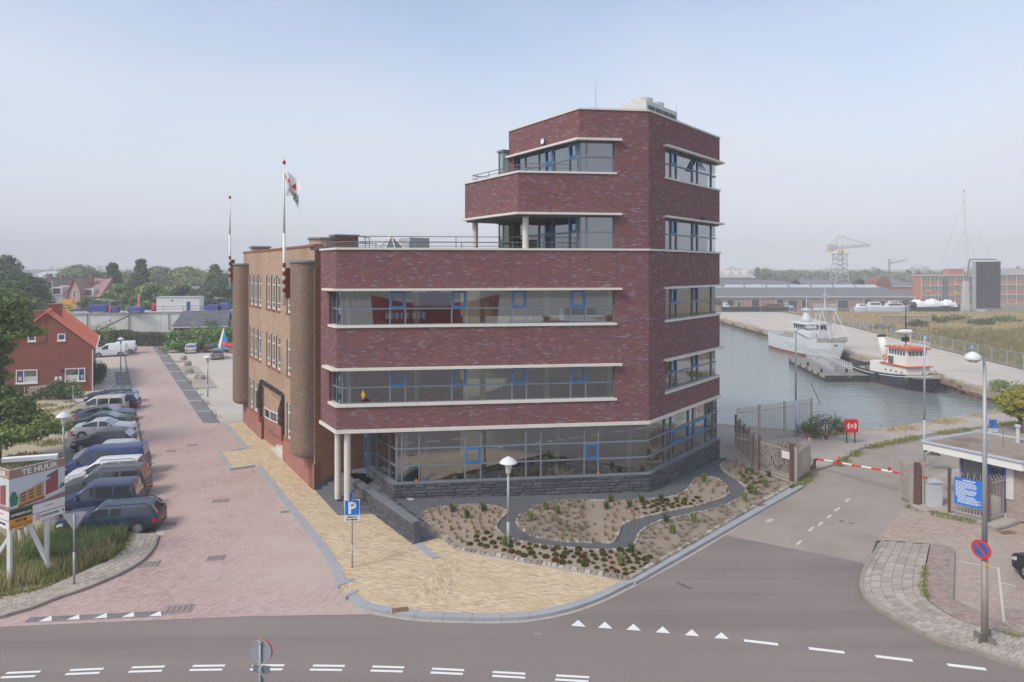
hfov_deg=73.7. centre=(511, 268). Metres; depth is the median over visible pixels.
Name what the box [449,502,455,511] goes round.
ornamental grass
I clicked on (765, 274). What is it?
tree
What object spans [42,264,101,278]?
tree
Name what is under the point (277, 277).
window
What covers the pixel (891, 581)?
pavement
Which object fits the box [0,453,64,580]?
billboard
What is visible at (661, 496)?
ornamental grass
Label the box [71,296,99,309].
tree
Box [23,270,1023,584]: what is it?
ground
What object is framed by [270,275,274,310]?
window
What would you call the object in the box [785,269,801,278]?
tree
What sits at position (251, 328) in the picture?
window
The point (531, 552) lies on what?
cushion plant
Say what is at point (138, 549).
pavement
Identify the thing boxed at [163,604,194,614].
drain cover
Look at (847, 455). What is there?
kerb
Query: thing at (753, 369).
water
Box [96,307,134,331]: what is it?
dock stair
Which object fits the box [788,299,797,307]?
door
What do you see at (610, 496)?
ornamental grass
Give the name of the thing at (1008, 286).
window
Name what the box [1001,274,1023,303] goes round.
building
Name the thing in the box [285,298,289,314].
window
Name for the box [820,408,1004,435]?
kerb weeds
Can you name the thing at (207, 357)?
street lamp
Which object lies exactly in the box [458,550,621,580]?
edging strip
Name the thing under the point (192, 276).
tree
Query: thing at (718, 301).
window
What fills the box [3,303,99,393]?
brick house
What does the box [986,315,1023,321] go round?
bush
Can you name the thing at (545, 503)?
ornamental grass
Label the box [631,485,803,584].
kerb
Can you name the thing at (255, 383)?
window
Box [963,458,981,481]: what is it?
window
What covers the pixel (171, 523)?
drain cover
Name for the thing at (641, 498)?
ornamental grass
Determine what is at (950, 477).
steel fence
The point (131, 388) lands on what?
parked car
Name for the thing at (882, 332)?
field
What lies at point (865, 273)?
tree
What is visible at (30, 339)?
window
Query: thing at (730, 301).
window
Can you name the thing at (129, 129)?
sky
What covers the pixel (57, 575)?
verge grass
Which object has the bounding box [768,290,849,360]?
moored trawler
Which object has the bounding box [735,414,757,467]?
panel fence
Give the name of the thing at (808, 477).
kerb weeds
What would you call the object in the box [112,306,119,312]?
deck equipment
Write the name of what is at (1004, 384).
bush
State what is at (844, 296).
long shed
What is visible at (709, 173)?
window
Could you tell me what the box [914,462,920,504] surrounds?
gate post
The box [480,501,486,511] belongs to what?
ornamental grass
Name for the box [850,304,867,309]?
moored boat
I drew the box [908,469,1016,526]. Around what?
pavement
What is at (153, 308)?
deck equipment
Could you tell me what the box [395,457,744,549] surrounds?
gravel path
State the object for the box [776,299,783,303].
door
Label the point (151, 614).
road markings
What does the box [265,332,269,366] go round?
window
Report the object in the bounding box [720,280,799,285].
long shed
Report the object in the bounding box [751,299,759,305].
door
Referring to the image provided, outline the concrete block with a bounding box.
[880,315,931,323]
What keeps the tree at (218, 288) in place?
on the ground at (469, 392)
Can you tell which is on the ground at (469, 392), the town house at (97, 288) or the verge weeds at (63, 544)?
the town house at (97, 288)
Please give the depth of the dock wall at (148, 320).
112.82 m
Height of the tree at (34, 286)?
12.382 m
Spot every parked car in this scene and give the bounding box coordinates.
[55,495,166,532]
[56,476,145,517]
[65,441,151,475]
[65,452,148,483]
[65,460,152,494]
[68,410,131,427]
[70,394,129,413]
[70,417,136,437]
[70,427,136,451]
[73,438,140,459]
[75,404,136,418]
[84,385,138,401]
[85,391,140,407]
[185,343,197,353]
[203,342,216,352]
[209,348,224,359]
[1012,552,1023,578]
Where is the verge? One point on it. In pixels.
(938, 564)
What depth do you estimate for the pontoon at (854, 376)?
83.11 m
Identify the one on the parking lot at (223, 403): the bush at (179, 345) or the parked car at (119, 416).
the bush at (179, 345)
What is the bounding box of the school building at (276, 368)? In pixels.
[232,234,462,489]
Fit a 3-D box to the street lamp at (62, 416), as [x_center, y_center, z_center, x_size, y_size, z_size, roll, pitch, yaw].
[-25.221,10.025,38.388,0.760,3.950,0.748,0,0,0]
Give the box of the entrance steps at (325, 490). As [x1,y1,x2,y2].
[315,467,383,514]
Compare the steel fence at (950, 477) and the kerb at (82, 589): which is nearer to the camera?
the kerb at (82, 589)
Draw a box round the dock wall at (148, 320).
[47,305,232,332]
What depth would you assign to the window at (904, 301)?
208.88 m
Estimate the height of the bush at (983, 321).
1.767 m
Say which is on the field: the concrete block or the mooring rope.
the concrete block
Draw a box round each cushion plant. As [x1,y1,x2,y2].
[528,550,535,554]
[551,557,558,561]
[579,553,586,558]
[599,551,607,555]
[617,546,623,551]
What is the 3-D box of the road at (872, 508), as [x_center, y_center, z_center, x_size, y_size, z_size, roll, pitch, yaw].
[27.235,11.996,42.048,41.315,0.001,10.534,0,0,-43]
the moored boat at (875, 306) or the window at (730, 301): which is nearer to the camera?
the moored boat at (875, 306)
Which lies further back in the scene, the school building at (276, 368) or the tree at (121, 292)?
the tree at (121, 292)
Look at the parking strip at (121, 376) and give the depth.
73.84 m
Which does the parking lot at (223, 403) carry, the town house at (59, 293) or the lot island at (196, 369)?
the lot island at (196, 369)
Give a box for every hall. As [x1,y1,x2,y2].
[32,271,60,277]
[720,270,754,279]
[865,276,891,289]
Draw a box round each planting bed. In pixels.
[424,460,788,575]
[518,477,726,541]
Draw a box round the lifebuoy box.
[844,419,857,442]
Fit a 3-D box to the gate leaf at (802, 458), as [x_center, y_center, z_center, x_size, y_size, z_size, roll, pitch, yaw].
[16.647,10.975,39.107,0.340,2.050,2.898,0,0,38]
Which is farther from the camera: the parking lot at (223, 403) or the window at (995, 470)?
the parking lot at (223, 403)
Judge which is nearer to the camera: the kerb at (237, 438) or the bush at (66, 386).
the kerb at (237, 438)
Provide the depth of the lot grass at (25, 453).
46.64 m
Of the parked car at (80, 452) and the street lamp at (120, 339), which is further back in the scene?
the street lamp at (120, 339)
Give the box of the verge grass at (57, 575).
[0,523,126,591]
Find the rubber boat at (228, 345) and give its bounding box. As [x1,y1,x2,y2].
[221,342,232,349]
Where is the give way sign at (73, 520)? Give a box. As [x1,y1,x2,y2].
[62,511,86,583]
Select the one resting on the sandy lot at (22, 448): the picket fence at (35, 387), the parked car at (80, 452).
the picket fence at (35, 387)
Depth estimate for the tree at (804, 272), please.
376.72 m
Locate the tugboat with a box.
[852,306,942,392]
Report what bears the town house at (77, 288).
on the ground at (469, 392)
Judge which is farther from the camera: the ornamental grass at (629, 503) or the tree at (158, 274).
the tree at (158, 274)
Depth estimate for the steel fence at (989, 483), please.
32.38 m
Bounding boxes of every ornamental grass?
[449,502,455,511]
[463,507,469,517]
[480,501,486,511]
[501,534,508,545]
[526,509,534,520]
[542,498,548,509]
[553,503,559,513]
[603,500,609,508]
[605,492,613,501]
[615,551,624,565]
[626,500,632,507]
[627,540,634,552]
[639,493,644,502]
[658,492,663,500]
[662,512,669,522]
[669,520,676,533]
[690,511,696,522]
[701,471,706,482]
[741,490,748,501]
[750,485,757,494]
[762,477,767,487]
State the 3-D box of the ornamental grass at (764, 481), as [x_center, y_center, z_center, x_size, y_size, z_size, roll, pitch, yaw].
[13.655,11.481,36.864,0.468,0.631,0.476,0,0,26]
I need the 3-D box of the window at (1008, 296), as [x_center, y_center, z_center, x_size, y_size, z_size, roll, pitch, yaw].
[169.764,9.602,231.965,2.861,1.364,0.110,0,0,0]
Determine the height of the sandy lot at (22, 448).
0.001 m
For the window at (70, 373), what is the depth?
66.50 m
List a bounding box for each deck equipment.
[87,305,108,312]
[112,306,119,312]
[127,306,144,312]
[151,303,155,310]
[205,305,220,309]
[218,303,230,309]
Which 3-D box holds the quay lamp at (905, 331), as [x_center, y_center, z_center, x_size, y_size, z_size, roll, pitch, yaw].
[24.184,7.833,41.408,1.831,8.334,0.319,0,0,0]
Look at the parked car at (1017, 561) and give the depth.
26.58 m
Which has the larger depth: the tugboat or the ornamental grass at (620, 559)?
the tugboat
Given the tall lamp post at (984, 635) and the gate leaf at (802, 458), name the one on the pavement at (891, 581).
the tall lamp post at (984, 635)
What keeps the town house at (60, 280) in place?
on the ground at (469, 392)
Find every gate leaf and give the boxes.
[794,438,810,482]
[899,458,912,503]
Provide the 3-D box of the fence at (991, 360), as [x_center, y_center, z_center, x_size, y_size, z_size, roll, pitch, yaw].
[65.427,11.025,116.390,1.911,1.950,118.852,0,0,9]
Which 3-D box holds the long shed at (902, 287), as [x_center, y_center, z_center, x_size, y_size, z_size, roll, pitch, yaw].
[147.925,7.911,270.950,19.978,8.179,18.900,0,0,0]
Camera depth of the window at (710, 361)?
39.99 m
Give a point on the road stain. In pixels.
(684, 585)
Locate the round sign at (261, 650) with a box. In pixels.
[250,639,272,681]
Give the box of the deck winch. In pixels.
[62,299,73,312]
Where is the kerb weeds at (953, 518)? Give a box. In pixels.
[905,504,977,523]
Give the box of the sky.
[0,0,1023,315]
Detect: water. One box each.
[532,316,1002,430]
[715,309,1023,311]
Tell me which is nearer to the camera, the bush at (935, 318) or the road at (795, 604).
the road at (795, 604)
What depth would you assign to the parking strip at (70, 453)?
44.30 m
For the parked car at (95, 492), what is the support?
on the parking strip at (70, 453)
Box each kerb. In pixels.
[0,534,158,618]
[218,448,254,469]
[224,424,250,448]
[255,465,345,582]
[336,577,354,588]
[342,589,358,599]
[348,488,791,620]
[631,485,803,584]
[794,420,1023,485]
[859,540,1023,669]
[908,506,1023,530]
[930,544,1023,632]
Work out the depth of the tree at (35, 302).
94.73 m
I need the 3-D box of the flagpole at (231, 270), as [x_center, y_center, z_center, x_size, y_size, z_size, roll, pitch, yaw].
[-21.344,-2.100,51.953,0.193,7.000,0.446,0,0,45]
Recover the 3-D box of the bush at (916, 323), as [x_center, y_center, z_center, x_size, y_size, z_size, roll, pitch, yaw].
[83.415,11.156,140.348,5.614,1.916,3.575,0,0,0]
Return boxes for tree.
[0,254,31,276]
[0,268,55,306]
[0,279,47,322]
[0,289,74,456]
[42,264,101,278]
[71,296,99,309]
[97,283,133,310]
[100,262,126,284]
[122,258,150,303]
[122,270,134,283]
[124,282,169,310]
[147,265,182,285]
[156,266,207,287]
[165,283,196,295]
[195,273,232,308]
[196,263,222,307]
[754,268,780,280]
[771,270,798,282]
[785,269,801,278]
[796,270,810,275]
[800,270,834,281]
[821,270,841,280]
[833,270,867,282]
[858,270,880,277]
[869,268,889,276]
[881,271,896,276]
[887,272,912,283]
[922,270,941,274]
[991,384,1023,432]
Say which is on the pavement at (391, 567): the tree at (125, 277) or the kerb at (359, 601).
the kerb at (359, 601)
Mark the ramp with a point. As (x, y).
(427, 533)
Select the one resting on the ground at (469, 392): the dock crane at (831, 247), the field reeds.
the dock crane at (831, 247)
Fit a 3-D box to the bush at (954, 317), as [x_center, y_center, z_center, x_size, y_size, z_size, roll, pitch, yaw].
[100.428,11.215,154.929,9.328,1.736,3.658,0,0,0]
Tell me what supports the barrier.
on the road at (872, 508)
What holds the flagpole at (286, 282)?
attached to the school building at (276, 368)
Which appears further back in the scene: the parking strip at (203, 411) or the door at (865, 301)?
the door at (865, 301)
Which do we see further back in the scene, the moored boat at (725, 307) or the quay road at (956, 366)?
the moored boat at (725, 307)
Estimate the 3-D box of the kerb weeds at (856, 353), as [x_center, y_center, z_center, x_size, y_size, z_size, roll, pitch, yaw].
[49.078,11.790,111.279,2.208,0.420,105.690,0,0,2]
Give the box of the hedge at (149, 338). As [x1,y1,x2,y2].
[96,329,177,345]
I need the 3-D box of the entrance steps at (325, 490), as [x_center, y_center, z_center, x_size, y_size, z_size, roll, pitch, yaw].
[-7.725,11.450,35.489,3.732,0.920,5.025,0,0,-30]
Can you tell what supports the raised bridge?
on the dock water at (960, 310)
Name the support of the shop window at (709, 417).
in the office building at (608, 213)
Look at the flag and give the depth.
37.72 m
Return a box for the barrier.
[813,458,943,505]
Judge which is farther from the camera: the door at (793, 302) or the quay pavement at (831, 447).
the door at (793, 302)
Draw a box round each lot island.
[172,359,189,361]
[177,365,202,373]
[188,376,216,388]
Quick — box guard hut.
[921,424,1023,521]
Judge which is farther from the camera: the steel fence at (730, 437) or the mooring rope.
the mooring rope
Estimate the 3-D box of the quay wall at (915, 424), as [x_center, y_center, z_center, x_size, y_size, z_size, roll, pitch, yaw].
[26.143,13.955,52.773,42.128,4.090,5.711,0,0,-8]
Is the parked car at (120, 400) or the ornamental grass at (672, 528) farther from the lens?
the parked car at (120, 400)
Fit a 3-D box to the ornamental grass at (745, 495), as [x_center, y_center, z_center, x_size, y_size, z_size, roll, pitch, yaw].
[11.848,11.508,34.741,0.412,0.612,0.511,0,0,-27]
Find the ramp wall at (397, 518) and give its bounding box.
[352,479,439,558]
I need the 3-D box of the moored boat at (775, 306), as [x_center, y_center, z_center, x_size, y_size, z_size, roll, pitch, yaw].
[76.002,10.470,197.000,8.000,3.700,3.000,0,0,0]
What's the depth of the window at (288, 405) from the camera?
41.83 m
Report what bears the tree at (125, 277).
on the ground at (469, 392)
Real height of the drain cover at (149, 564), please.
0.042 m
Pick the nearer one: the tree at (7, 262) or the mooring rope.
the mooring rope
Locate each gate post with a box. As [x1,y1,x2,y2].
[789,443,794,481]
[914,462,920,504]
[919,457,925,503]
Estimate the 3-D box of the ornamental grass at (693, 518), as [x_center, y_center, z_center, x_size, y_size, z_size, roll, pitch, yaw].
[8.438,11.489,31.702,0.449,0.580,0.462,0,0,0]
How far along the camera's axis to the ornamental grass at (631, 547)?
28.28 m
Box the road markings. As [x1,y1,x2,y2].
[1,354,1016,681]
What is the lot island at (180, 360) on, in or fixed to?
on the parking lot at (223, 403)
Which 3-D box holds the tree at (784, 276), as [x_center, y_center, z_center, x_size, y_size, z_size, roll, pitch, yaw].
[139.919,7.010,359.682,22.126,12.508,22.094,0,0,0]
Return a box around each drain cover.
[137,560,161,567]
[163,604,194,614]
[164,522,176,525]
[206,555,225,560]
[212,498,229,502]
[392,607,407,612]
[998,530,1016,534]
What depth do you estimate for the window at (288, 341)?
41.83 m
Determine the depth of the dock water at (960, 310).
191.99 m
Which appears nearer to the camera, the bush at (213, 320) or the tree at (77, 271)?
the bush at (213, 320)
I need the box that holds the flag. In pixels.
[284,169,300,210]
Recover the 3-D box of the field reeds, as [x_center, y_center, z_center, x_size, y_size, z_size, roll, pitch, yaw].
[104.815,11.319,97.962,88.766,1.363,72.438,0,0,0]
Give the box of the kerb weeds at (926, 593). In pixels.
[917,543,1023,637]
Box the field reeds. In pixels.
[889,325,1023,365]
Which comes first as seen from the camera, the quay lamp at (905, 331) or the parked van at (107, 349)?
the quay lamp at (905, 331)
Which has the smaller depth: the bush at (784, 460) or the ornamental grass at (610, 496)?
the ornamental grass at (610, 496)
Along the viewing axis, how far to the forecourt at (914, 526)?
28.74 m
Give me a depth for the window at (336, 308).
34.11 m
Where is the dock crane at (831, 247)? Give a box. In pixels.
[827,236,869,282]
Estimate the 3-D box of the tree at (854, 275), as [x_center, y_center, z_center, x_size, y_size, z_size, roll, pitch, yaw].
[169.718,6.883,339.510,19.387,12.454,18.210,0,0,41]
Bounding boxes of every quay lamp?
[795,326,816,436]
[895,329,925,466]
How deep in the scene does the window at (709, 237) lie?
40.27 m
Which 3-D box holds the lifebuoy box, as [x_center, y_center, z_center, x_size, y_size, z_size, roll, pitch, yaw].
[23.169,11.095,46.616,0.868,1.651,0.229,0,0,0]
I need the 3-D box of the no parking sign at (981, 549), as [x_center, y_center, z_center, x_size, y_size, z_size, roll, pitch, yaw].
[14.977,8.950,21.778,0.090,0.596,0.600,0,0,-26]
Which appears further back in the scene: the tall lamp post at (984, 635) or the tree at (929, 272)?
the tree at (929, 272)
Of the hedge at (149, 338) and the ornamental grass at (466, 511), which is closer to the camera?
the ornamental grass at (466, 511)
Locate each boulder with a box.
[184,361,191,365]
[185,368,193,372]
[198,374,205,379]
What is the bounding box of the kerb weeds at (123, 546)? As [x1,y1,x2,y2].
[0,531,136,597]
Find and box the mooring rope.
[934,371,991,397]
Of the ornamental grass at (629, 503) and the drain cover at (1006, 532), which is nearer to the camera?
the drain cover at (1006, 532)
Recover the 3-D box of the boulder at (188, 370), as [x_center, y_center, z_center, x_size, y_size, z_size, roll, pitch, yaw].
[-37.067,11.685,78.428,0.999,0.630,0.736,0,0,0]
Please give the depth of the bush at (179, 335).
101.11 m
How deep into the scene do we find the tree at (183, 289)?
139.16 m
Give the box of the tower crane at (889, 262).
[888,259,906,270]
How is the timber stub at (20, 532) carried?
on the sandy lot at (22, 448)
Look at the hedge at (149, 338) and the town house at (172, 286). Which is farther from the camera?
the town house at (172, 286)
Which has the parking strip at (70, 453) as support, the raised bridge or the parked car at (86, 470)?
the parked car at (86, 470)
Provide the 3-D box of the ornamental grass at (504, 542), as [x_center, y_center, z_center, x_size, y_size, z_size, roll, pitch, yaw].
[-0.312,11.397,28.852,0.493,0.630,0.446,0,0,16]
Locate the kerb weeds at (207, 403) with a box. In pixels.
[161,345,221,417]
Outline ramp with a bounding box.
[367,480,438,541]
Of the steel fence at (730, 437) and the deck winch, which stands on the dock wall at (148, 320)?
the deck winch
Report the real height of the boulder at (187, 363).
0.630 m
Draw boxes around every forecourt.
[73,346,125,401]
[877,505,1023,631]
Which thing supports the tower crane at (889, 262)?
on the ground at (469, 392)
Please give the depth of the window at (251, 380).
51.24 m
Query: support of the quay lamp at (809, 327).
on the quay pavement at (831, 447)
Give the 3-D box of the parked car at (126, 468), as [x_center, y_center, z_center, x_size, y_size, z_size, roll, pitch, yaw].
[-21.291,11.195,35.993,4.282,1.697,2.082,0,0,-15]
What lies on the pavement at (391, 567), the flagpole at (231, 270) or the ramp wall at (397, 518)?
the ramp wall at (397, 518)
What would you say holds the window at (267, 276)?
in the school building at (276, 368)
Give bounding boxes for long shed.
[715,285,913,307]
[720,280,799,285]
[791,279,832,284]
[830,282,859,284]
[853,278,912,295]
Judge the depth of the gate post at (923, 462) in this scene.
34.56 m
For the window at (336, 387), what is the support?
in the office building at (608, 213)
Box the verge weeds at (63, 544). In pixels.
[13,521,131,561]
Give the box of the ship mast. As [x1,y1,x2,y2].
[937,190,991,274]
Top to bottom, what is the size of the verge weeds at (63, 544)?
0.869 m
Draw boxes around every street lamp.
[55,412,70,457]
[117,337,123,370]
[203,355,211,396]
[499,456,516,544]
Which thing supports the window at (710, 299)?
in the office building at (608, 213)
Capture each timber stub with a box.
[17,527,21,541]
[24,525,28,538]
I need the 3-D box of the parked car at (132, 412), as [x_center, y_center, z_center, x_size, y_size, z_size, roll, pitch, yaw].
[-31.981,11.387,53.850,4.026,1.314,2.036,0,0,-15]
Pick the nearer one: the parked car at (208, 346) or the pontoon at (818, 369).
the pontoon at (818, 369)
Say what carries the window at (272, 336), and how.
in the school building at (276, 368)
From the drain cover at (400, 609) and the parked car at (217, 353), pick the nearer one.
the drain cover at (400, 609)
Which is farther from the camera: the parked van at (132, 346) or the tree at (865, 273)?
the tree at (865, 273)
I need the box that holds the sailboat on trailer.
[217,328,229,352]
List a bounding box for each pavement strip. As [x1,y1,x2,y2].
[340,580,356,593]
[411,558,465,601]
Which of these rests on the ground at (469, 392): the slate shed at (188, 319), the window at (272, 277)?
the slate shed at (188, 319)
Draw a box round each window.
[15,369,37,384]
[27,336,35,341]
[57,334,65,341]
[65,368,85,382]
[248,275,252,305]
[248,327,252,357]
[248,378,252,410]
[252,275,256,306]
[252,328,256,359]
[252,381,256,413]
[257,275,260,307]
[257,329,260,362]
[264,407,277,422]
[265,275,269,309]
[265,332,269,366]
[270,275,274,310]
[270,334,274,369]
[275,276,280,312]
[275,336,280,372]
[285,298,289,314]
[285,339,289,377]
[285,403,289,442]
[332,290,613,324]
[332,366,613,403]
[371,399,717,482]
[516,141,613,171]
[516,217,613,248]
[665,149,715,187]
[665,221,715,251]
[665,287,715,319]
[665,351,715,390]
[715,299,721,304]
[726,299,733,304]
[902,299,909,304]
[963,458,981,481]
[991,465,1000,496]
[1007,276,1015,279]
[1007,285,1015,288]
[1007,295,1015,298]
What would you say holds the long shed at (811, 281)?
on the ground at (469, 392)
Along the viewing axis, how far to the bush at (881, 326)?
134.67 m
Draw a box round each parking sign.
[344,492,359,567]
[971,539,990,559]
[989,419,996,432]
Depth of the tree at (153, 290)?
144.06 m
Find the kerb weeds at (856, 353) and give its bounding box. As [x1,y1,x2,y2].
[723,318,1001,390]
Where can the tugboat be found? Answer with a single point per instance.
(898, 366)
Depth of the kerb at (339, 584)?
25.83 m
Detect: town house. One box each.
[42,274,57,309]
[46,275,74,309]
[51,281,72,308]
[68,274,93,309]
[85,274,115,305]
[164,283,180,291]
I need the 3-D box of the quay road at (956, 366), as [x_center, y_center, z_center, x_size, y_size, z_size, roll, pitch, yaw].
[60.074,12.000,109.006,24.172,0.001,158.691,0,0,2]
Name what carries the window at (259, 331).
in the school building at (276, 368)
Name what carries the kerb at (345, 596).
on the pavement at (391, 567)
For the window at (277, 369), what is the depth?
44.07 m
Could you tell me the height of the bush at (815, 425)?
2.018 m
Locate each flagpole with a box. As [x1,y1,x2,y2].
[229,196,234,286]
[282,160,289,305]
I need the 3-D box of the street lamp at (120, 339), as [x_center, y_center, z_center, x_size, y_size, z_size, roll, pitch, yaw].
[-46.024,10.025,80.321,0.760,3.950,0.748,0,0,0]
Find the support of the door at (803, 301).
in the long shed at (844, 296)
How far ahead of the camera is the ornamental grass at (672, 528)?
30.28 m
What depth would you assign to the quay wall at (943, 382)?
75.11 m
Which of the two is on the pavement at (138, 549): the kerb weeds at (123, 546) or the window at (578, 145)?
the kerb weeds at (123, 546)
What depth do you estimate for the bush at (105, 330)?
105.06 m
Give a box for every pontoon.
[789,351,849,381]
[813,351,869,381]
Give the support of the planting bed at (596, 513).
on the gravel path
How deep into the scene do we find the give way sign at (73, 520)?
25.77 m
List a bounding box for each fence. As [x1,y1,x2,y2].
[24,385,46,394]
[720,431,751,462]
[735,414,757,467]
[737,398,812,439]
[758,435,788,477]
[802,308,1023,369]
[948,468,981,517]
[987,474,1006,521]
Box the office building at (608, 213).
[319,97,724,500]
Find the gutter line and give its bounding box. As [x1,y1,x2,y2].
[345,493,794,623]
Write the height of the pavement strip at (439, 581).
0.001 m
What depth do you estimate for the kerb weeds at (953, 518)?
32.73 m
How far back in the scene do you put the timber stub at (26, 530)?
29.75 m
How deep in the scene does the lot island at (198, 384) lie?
70.77 m
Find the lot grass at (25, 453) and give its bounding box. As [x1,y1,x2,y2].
[0,394,75,526]
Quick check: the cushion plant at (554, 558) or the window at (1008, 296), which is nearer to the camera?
the cushion plant at (554, 558)
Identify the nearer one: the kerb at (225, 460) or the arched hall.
the kerb at (225, 460)
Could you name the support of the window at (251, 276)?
in the school building at (276, 368)
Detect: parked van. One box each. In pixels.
[96,342,127,357]
[115,340,137,353]
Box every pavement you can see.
[0,533,158,614]
[222,422,620,614]
[665,412,1023,482]
[864,541,1023,663]
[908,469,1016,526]
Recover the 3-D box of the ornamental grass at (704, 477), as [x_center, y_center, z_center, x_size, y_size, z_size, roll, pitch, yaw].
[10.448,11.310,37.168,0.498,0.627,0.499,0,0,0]
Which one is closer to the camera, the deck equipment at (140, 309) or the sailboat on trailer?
the sailboat on trailer
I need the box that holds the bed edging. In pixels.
[421,460,793,580]
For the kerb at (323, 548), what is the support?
on the pavement at (391, 567)
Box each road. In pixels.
[0,535,1023,681]
[716,312,1023,390]
[727,423,1023,562]
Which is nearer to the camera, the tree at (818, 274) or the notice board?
the notice board
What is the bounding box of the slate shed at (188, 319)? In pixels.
[171,310,231,332]
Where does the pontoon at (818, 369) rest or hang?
on the water at (753, 369)
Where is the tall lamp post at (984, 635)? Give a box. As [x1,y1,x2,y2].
[964,351,995,645]
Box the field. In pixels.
[783,312,1023,368]
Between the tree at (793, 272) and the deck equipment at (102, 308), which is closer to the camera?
the deck equipment at (102, 308)
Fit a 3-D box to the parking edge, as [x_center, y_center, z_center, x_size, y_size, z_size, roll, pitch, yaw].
[-26.517,11.988,48.329,0.283,0.001,41.504,0,0,-31]
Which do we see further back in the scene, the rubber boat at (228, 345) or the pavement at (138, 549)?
the rubber boat at (228, 345)
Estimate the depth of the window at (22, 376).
65.39 m
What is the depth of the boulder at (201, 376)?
73.30 m
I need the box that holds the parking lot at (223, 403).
[162,345,242,421]
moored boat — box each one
[722,298,767,310]
[763,299,788,310]
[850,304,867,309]
[867,298,885,310]
[882,301,910,310]
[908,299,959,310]
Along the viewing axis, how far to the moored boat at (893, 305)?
196.08 m
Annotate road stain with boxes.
[677,581,691,588]
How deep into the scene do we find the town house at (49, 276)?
171.70 m
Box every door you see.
[309,457,312,488]
[364,434,366,473]
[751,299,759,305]
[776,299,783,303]
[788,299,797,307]
[801,299,808,306]
[837,299,847,307]
[863,299,871,303]
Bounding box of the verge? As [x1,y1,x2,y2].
[924,545,1023,636]
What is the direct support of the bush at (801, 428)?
on the quay pavement at (831, 447)
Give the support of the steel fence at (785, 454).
on the quay pavement at (831, 447)
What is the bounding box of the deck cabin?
[156,296,203,310]
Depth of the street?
29.58 m
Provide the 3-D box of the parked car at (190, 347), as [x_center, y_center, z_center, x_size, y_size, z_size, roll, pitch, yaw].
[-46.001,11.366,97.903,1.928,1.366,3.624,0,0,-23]
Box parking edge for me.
[131,407,163,534]
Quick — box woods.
[22,265,971,274]
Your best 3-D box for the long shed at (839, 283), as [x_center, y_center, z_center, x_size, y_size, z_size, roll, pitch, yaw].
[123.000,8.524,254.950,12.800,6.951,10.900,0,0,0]
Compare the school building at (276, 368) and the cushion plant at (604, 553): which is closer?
the cushion plant at (604, 553)
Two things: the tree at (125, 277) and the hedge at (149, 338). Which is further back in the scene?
the tree at (125, 277)
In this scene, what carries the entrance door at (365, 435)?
in the office building at (608, 213)
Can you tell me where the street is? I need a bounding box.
[0,346,368,626]
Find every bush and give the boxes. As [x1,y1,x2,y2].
[29,386,70,399]
[45,379,84,398]
[89,320,115,345]
[93,360,109,383]
[158,339,203,351]
[163,327,218,348]
[186,326,232,344]
[202,323,232,345]
[203,318,220,328]
[753,438,801,472]
[793,422,820,436]
[800,411,845,439]
[870,323,895,328]
[904,319,929,326]
[926,314,949,322]
[941,314,977,320]
[966,318,995,324]
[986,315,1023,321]
[987,378,1022,391]
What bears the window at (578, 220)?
in the office building at (608, 213)
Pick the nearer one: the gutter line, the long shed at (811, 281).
the gutter line
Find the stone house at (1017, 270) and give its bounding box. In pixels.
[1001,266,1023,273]
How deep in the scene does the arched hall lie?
250.00 m
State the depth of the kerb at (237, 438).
48.15 m
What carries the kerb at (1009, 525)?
on the pavement at (995, 522)
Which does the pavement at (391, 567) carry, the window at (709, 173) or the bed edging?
the bed edging
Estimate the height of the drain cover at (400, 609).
0.042 m
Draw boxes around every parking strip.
[41,355,162,535]
[115,372,129,386]
[153,346,218,422]
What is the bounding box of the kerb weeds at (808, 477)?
[791,419,1023,486]
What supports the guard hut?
on the pavement at (995, 522)
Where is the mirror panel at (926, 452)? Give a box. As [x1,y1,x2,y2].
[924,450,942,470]
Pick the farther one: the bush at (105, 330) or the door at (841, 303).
the door at (841, 303)
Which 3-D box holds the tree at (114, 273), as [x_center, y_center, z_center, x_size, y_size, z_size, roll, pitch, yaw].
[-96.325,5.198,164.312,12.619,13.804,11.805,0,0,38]
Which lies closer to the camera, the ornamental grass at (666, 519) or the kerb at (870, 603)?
the kerb at (870, 603)
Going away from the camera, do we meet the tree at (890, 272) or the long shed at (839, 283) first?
the long shed at (839, 283)
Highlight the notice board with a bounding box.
[954,476,981,508]
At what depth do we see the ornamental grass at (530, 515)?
31.18 m
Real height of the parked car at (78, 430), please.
1.332 m
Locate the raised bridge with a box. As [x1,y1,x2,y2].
[961,259,1000,309]
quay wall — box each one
[658,409,999,432]
[720,318,1000,404]
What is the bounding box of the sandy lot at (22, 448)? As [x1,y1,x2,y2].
[0,394,119,594]

